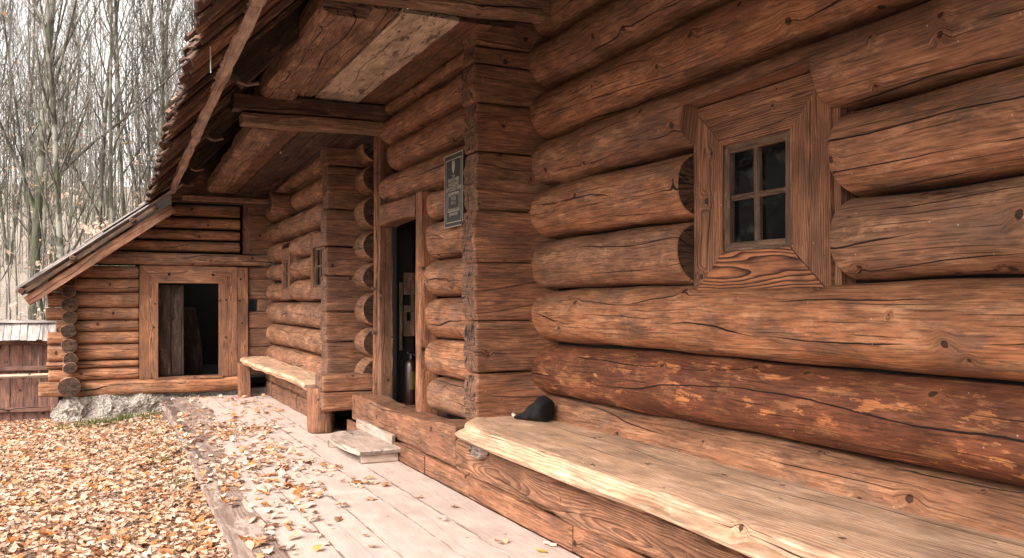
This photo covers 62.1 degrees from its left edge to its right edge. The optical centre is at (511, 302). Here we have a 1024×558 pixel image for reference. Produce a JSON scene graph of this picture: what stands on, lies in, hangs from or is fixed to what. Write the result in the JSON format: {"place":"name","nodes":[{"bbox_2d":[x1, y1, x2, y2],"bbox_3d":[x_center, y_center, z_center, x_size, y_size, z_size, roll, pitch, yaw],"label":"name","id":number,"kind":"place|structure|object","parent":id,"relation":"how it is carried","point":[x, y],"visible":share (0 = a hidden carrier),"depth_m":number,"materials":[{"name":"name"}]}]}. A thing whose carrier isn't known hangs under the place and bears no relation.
{"place":"outdoors","nodes":[
{"label":"outdoors","id":0,"kind":"place"},
{"bbox_2d":[0,0,193,186],"label":"sky","id":1,"kind":"structure","parent":0,"point":[90,3],"materials":[{"name":"white"}]},
{"bbox_2d":[0,184,647,557],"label":"ground","id":2,"kind":"structure","parent":0,"point":[341,423],"depth_m":24.19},
{"bbox_2d":[0,0,21,153],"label":"bare tree","id":3,"kind":"object","parent":2,"relation":"on","point":[3,25],"visible":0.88,"depth_m":16.02,"materials":[{"name":"grey plant"}]},
{"bbox_2d":[0,1,29,206],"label":"bare tree","id":4,"kind":"object","parent":2,"relation":"on","point":[10,86],"visible":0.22,"depth_m":32.16,"materials":[{"name":"grey plant"}]},
{"bbox_2d":[0,0,42,143],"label":"bare tree","id":5,"kind":"object","parent":2,"relation":"on","point":[6,52],"visible":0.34,"depth_m":24.61,"materials":[{"name":"grey plant"}]},
{"bbox_2d":[1,302,47,319],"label":"leafy sapling","id":6,"kind":"object","parent":2,"relation":"on","point":[37,317],"visible":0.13,"depth_m":13.56,"materials":[{"name":"beige plant"}]},
{"bbox_2d":[0,0,54,264],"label":"bare tree","id":7,"kind":"object","parent":2,"relation":"on","point":[5,242],"visible":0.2,"depth_m":34.94,"materials":[{"name":"grey plant"}]},
{"bbox_2d":[0,0,56,281],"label":"bare tree","id":8,"kind":"object","parent":2,"relation":"on","point":[4,181],"visible":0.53,"depth_m":18.60,"materials":[{"name":"grey plant"}]},
{"bbox_2d":[0,320,62,423],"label":"plank fence","id":9,"kind":"object","parent":2,"relation":"on","point":[23,359],"visible":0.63,"depth_m":10.40,"materials":[{"name":"brown wood"}]},
{"bbox_2d":[0,0,67,164],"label":"bare tree","id":10,"kind":"object","parent":2,"relation":"on","point":[6,85],"visible":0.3,"depth_m":22.62,"materials":[{"name":"grey plant"}]},
{"bbox_2d":[0,5,69,209],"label":"bare tree","id":11,"kind":"object","parent":2,"relation":"on","point":[23,127],"visible":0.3,"depth_m":26.68,"materials":[{"name":"grey plant"}]},
{"bbox_2d":[1,43,69,264],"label":"bare tree","id":12,"kind":"object","parent":2,"relation":"on","point":[34,143],"visible":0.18,"depth_m":35.16,"materials":[{"name":"grey plant"}]},
{"bbox_2d":[5,0,72,198],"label":"bare tree","id":13,"kind":"object","parent":2,"relation":"on","point":[26,79],"visible":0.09,"depth_m":43.03,"materials":[{"name":"grey plant"}]},
{"bbox_2d":[0,0,80,242],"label":"bare tree","id":14,"kind":"object","parent":2,"relation":"on","point":[32,108],"visible":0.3,"depth_m":32.64,"materials":[{"name":"grey plant"}]},
{"bbox_2d":[0,0,190,268],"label":"clinging leaves","id":15,"kind":"object","parent":14,"relation":"attached to","point":[81,145],"visible":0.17,"depth_m":17.61,"materials":[{"name":"brown plant"}]},
{"bbox_2d":[1,0,85,254],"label":"bare tree","id":16,"kind":"object","parent":2,"relation":"on","point":[39,106],"visible":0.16,"depth_m":39.35,"materials":[{"name":"grey plant"}]},
{"bbox_2d":[4,126,88,319],"bbox_3d":[-8.032,-0.798,14.906,1.528,4.534,1.642,0,0,-26],"label":"leafy sapling","id":17,"kind":"object","parent":2,"relation":"on","point":[37,263],"visible":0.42,"depth_m":14.86,"materials":[{"name":"beige plant"}]},
{"bbox_2d":[11,0,84,255],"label":"bare tree","id":18,"kind":"object","parent":2,"relation":"on","point":[39,102],"visible":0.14,"depth_m":37.63,"materials":[{"name":"grey plant"}]},
{"bbox_2d":[22,12,77,241],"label":"bare tree","id":19,"kind":"object","parent":2,"relation":"on","point":[49,100],"visible":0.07,"depth_m":44.75,"materials":[{"name":"grey plant"}]},
{"bbox_2d":[0,0,121,320],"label":"bare tree","id":20,"kind":"object","parent":2,"relation":"on","point":[56,175],"visible":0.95,"depth_m":13.41,"materials":[{"name":"grey plant"}]},
{"bbox_2d":[31,3,93,223],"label":"bare tree","id":21,"kind":"object","parent":2,"relation":"on","point":[75,72],"visible":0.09,"depth_m":49.27,"materials":[{"name":"grey plant"}]},
{"bbox_2d":[3,1,124,241],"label":"bare tree","id":22,"kind":"object","parent":2,"relation":"on","point":[72,117],"visible":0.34,"depth_m":26.95,"materials":[{"name":"grey plant"}]},
{"bbox_2d":[0,0,145,319],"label":"bare tree","id":23,"kind":"object","parent":2,"relation":"on","point":[21,153],"visible":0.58,"depth_m":16.90,"materials":[{"name":"grey plant"}]},
{"bbox_2d":[55,4,96,183],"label":"bare tree","id":24,"kind":"object","parent":2,"relation":"on","point":[65,85],"visible":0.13,"depth_m":55.61,"materials":[{"name":"grey plant"}]},
{"bbox_2d":[0,60,156,218],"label":"wood","id":25,"kind":"object","parent":2,"relation":"on","point":[64,196],"visible":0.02,"depth_m":64.75,"materials":[{"name":"grey plant"}]},
{"bbox_2d":[56,0,107,238],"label":"bare tree","id":26,"kind":"object","parent":2,"relation":"on","point":[83,24],"visible":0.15,"depth_m":46.97,"materials":[{"name":"grey plant"}]},
{"bbox_2d":[4,0,179,265],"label":"bare tree","id":27,"kind":"object","parent":2,"relation":"on","point":[103,156],"visible":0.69,"depth_m":14.76,"materials":[{"name":"grey plant"}]},
{"bbox_2d":[79,216,111,265],"bbox_3d":[-6.570,-0.084,13.406,0.932,3.100,1.000,0,0,-26],"label":"leafy sapling","id":28,"kind":"object","parent":2,"relation":"on","point":[87,229],"visible":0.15,"depth_m":13.45,"materials":[{"name":"beige plant"}]},
{"bbox_2d":[79,70,113,204],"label":"bare tree","id":29,"kind":"object","parent":2,"relation":"on","point":[95,135],"visible":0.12,"depth_m":57.25,"materials":[{"name":"grey plant"}]},
{"bbox_2d":[0,0,194,319],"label":"bare tree","id":30,"kind":"object","parent":2,"relation":"on","point":[36,233],"visible":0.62,"depth_m":14.49,"materials":[{"name":"grey plant"}]},
{"bbox_2d":[0,0,195,319],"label":"thicket","id":31,"kind":"object","parent":2,"relation":"on","point":[83,217],"visible":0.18,"depth_m":18.69,"materials":[{"name":"grey plant"}]},
{"bbox_2d":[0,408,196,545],"bbox_3d":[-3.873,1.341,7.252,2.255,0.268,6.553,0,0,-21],"label":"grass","id":32,"kind":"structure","parent":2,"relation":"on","point":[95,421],"depth_m":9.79,"materials":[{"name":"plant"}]},
{"bbox_2d":[54,0,174,227],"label":"bare tree","id":33,"kind":"object","parent":2,"relation":"on","point":[129,151],"visible":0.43,"depth_m":16.55,"materials":[{"name":"grey plant"}]},
{"bbox_2d":[0,410,231,557],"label":"leaf litter","id":34,"kind":"object","parent":2,"relation":"on","point":[40,526],"visible":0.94,"depth_m":5.68,"materials":[{"name":"brown plant"}]},
{"bbox_2d":[81,116,156,210],"bbox_3d":[-6.619,-0.907,15.040,1.235,4.642,1.349,0,0,21],"label":"leafy sapling","id":35,"kind":"object","parent":2,"relation":"on","point":[121,136],"visible":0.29,"depth_m":14.96,"materials":[{"name":"beige plant"}]},
{"bbox_2d":[59,0,194,216],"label":"bare tree","id":36,"kind":"object","parent":2,"relation":"on","point":[152,84],"visible":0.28,"depth_m":17.65,"materials":[{"name":"grey plant"}]},
{"bbox_2d":[65,0,193,181],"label":"bare tree","id":37,"kind":"object","parent":2,"relation":"on","point":[166,101],"visible":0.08,"depth_m":22.54,"materials":[{"name":"grey plant"}]},
{"bbox_2d":[82,0,194,216],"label":"bare tree","id":38,"kind":"object","parent":2,"relation":"on","point":[121,171],"visible":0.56,"depth_m":15.87,"materials":[{"name":"grey plant"}]},
{"bbox_2d":[104,0,185,197],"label":"bare tree","id":39,"kind":"object","parent":2,"relation":"on","point":[148,83],"visible":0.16,"depth_m":31.76,"materials":[{"name":"grey plant"}]},
{"bbox_2d":[121,3,173,170],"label":"bare tree","id":40,"kind":"object","parent":2,"relation":"on","point":[141,83],"visible":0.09,"depth_m":52.41,"materials":[{"name":"grey plant"}]},
{"bbox_2d":[15,184,281,424],"bbox_3d":[-4.940,-0.075,11.942,3.280,3.350,3.805,0,0,-26],"label":"log annex","id":41,"kind":"object","parent":2,"relation":"on","point":[115,343],"visible":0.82,"depth_m":10.57,"materials":[{"name":"brown wood"}]},
{"bbox_2d":[158,285,183,375],"bbox_3d":[-4.342,0.355,10.819,0.322,1.152,0.062,0,0,-26],"label":"door","id":42,"kind":"structure","parent":41,"relation":"in","point":[170,297],"depth_m":10.80,"materials":[{"name":"brown wood"}]},
{"bbox_2d":[184,308,202,374],"bbox_3d":[-4.471,0.541,11.792,0.348,0.929,0.164,0,0,-26],"label":"leaning board","id":43,"kind":"object","parent":41,"relation":"on","point":[193,361],"visible":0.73,"depth_m":11.79,"materials":[{"name":"brown wood"}]},
{"bbox_2d":[125,0,180,152],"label":"bare tree","id":44,"kind":"object","parent":2,"relation":"on","point":[145,71],"visible":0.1,"depth_m":34.32,"materials":[{"name":"grey plant"}]},
{"bbox_2d":[134,0,194,151],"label":"bare tree","id":45,"kind":"object","parent":2,"relation":"on","point":[165,77],"visible":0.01,"depth_m":19.92,"materials":[{"name":"grey plant"}]},
{"bbox_2d":[149,0,180,150],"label":"bare tree","id":46,"kind":"object","parent":2,"relation":"on","point":[170,54],"visible":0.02,"depth_m":58.70,"materials":[{"name":"grey plant"}]},
{"bbox_2d":[138,0,195,180],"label":"bare tree","id":47,"kind":"object","parent":2,"relation":"on","point":[173,30],"visible":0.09,"depth_m":17.02,"materials":[{"name":"grey plant"}]},
{"bbox_2d":[156,0,193,127],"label":"bare tree","id":48,"kind":"object","parent":2,"relation":"on","point":[179,33],"visible":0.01,"depth_m":27.10,"materials":[{"name":"grey plant"}]},
{"bbox_2d":[159,394,579,557],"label":"deck","id":49,"kind":"structure","parent":2,"relation":"on","point":[397,516],"depth_m":5.02,"materials":[{"name":"brown wood"}]},
{"bbox_2d":[157,393,386,557],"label":"leaf drift","id":50,"kind":"object","parent":49,"relation":"on","point":[250,543],"visible":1,"depth_m":6.10,"materials":[{"name":"plant"}]},
{"bbox_2d":[237,356,331,433],"bbox_3d":[-2.527,0.954,9.418,0.418,0.503,3.692,0,0,-27],"label":"wooden bench","id":51,"kind":"object","parent":49,"relation":"on","point":[319,421],"visible":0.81,"depth_m":8.58,"materials":[{"name":"brown wood"}]},
{"bbox_2d":[312,544,321,551],"bbox_3d":[-0.939,1.182,4.107,0.050,0.029,0.064,0,0,2],"label":"fallen leaf","id":52,"kind":"object","parent":49,"relation":"on","point":[316,547],"visible":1,"depth_m":4.10,"materials":[{"name":"yellow plant"}]},
{"bbox_2d":[334,516,341,520],"bbox_3d":[-0.953,1.187,4.672,0.052,0.020,0.060,0,0,-26],"label":"fallen leaf","id":53,"kind":"object","parent":49,"relation":"on","point":[338,518],"visible":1,"depth_m":4.67,"materials":[{"name":"brown plant"}]},
{"bbox_2d":[335,501,348,505],"bbox_3d":[-0.993,1.179,4.966,0.103,0.037,0.056,0,0,-26],"label":"fallen leaf","id":54,"kind":"object","parent":49,"relation":"on","point":[339,503],"visible":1,"depth_m":4.96,"materials":[{"name":"brown plant"}]},
{"bbox_2d":[328,419,400,463],"bbox_3d":[-1.243,1.108,6.842,0.387,0.188,1.163,0,0,-26],"label":"doorstep","id":55,"kind":"object","parent":49,"relation":"on","point":[368,442],"visible":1,"depth_m":6.58,"materials":[{"name":"brown wood"}]},
{"bbox_2d":[494,537,508,543],"bbox_3d":[-0.052,1.181,4.229,0.089,0.031,0.049,0,0,-26],"label":"fallen leaf","id":56,"kind":"object","parent":49,"relation":"on","point":[504,540],"visible":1,"depth_m":4.23,"materials":[{"name":"beige plant"}]},
{"bbox_2d":[543,541,556,545],"bbox_3d":[0.188,1.191,4.200,0.053,0.012,0.099,0,0,-26],"label":"fallen leaf","id":57,"kind":"object","parent":49,"relation":"on","point":[550,543],"visible":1,"depth_m":4.19,"materials":[{"name":"beige plant"}]},
{"bbox_2d":[144,0,1023,557],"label":"log house","id":58,"kind":"structure","parent":2,"relation":"on","point":[780,238],"depth_m":4.38,"materials":[{"name":"brown wood"}]},
{"bbox_2d":[282,248,301,298],"bbox_3d":[-2.585,-0.338,10.137,0.215,0.605,0.500,0,0,-26],"label":"window","id":59,"kind":"structure","parent":58,"relation":"in","point":[287,258],"depth_m":10.05,"materials":[{"name":"brown wood"}]},
{"bbox_2d":[311,232,333,298],"bbox_3d":[-1.872,-0.368,8.666,0.215,0.665,0.630,0,0,-26],"label":"window","id":60,"kind":"structure","parent":58,"relation":"in","point":[316,249],"depth_m":8.78,"materials":[{"name":"brown wood"}]},
{"bbox_2d":[399,273,414,350],"bbox_3d":[-0.961,0.085,7.790,0.138,0.710,0.020,0,0,-26],"label":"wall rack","id":61,"kind":"object","parent":58,"relation":"attached to","point":[406,287],"depth_m":7.78,"materials":[{"name":"brown wood"}]},
{"bbox_2d":[405,351,415,404],"bbox_3d":[-0.908,0.678,7.674,0.153,0.483,0.130,0,0,-39],"label":"fire extinguisher","id":62,"kind":"object","parent":58,"relation":"on","point":[410,372],"visible":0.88,"depth_m":7.63,"materials":[{"name":"black paint"}]},
{"bbox_2d":[444,150,464,228],"bbox_3d":[-0.398,-0.772,5.868,0.014,0.505,0.340,0,0,-26],"label":"plaque","id":63,"kind":"object","parent":58,"relation":"attached to","point":[454,195],"visible":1,"depth_m":5.85,"materials":[{"name":"grey metal"}]},
{"bbox_2d":[455,416,1023,557],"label":"plank bench","id":64,"kind":"object","parent":58,"relation":"attached to","point":[750,513],"visible":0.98,"depth_m":3.25,"materials":[{"name":"brown wood"}]},
{"bbox_2d":[514,395,554,421],"bbox_3d":[0.151,0.668,5.399,0.190,0.159,0.285,0,0,-38],"label":"cloth cap","id":65,"kind":"object","parent":64,"relation":"on","point":[541,408],"visible":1,"depth_m":5.30,"materials":[{"name":"black fabric"}]},
{"bbox_2d":[694,72,855,289],"bbox_3d":[1.173,-0.502,3.905,0.124,0.937,0.937,0,0,-26],"label":"window","id":66,"kind":"structure","parent":58,"relation":"in","point":[767,196],"depth_m":3.85,"materials":[{"name":"brown wood"}]}
]}

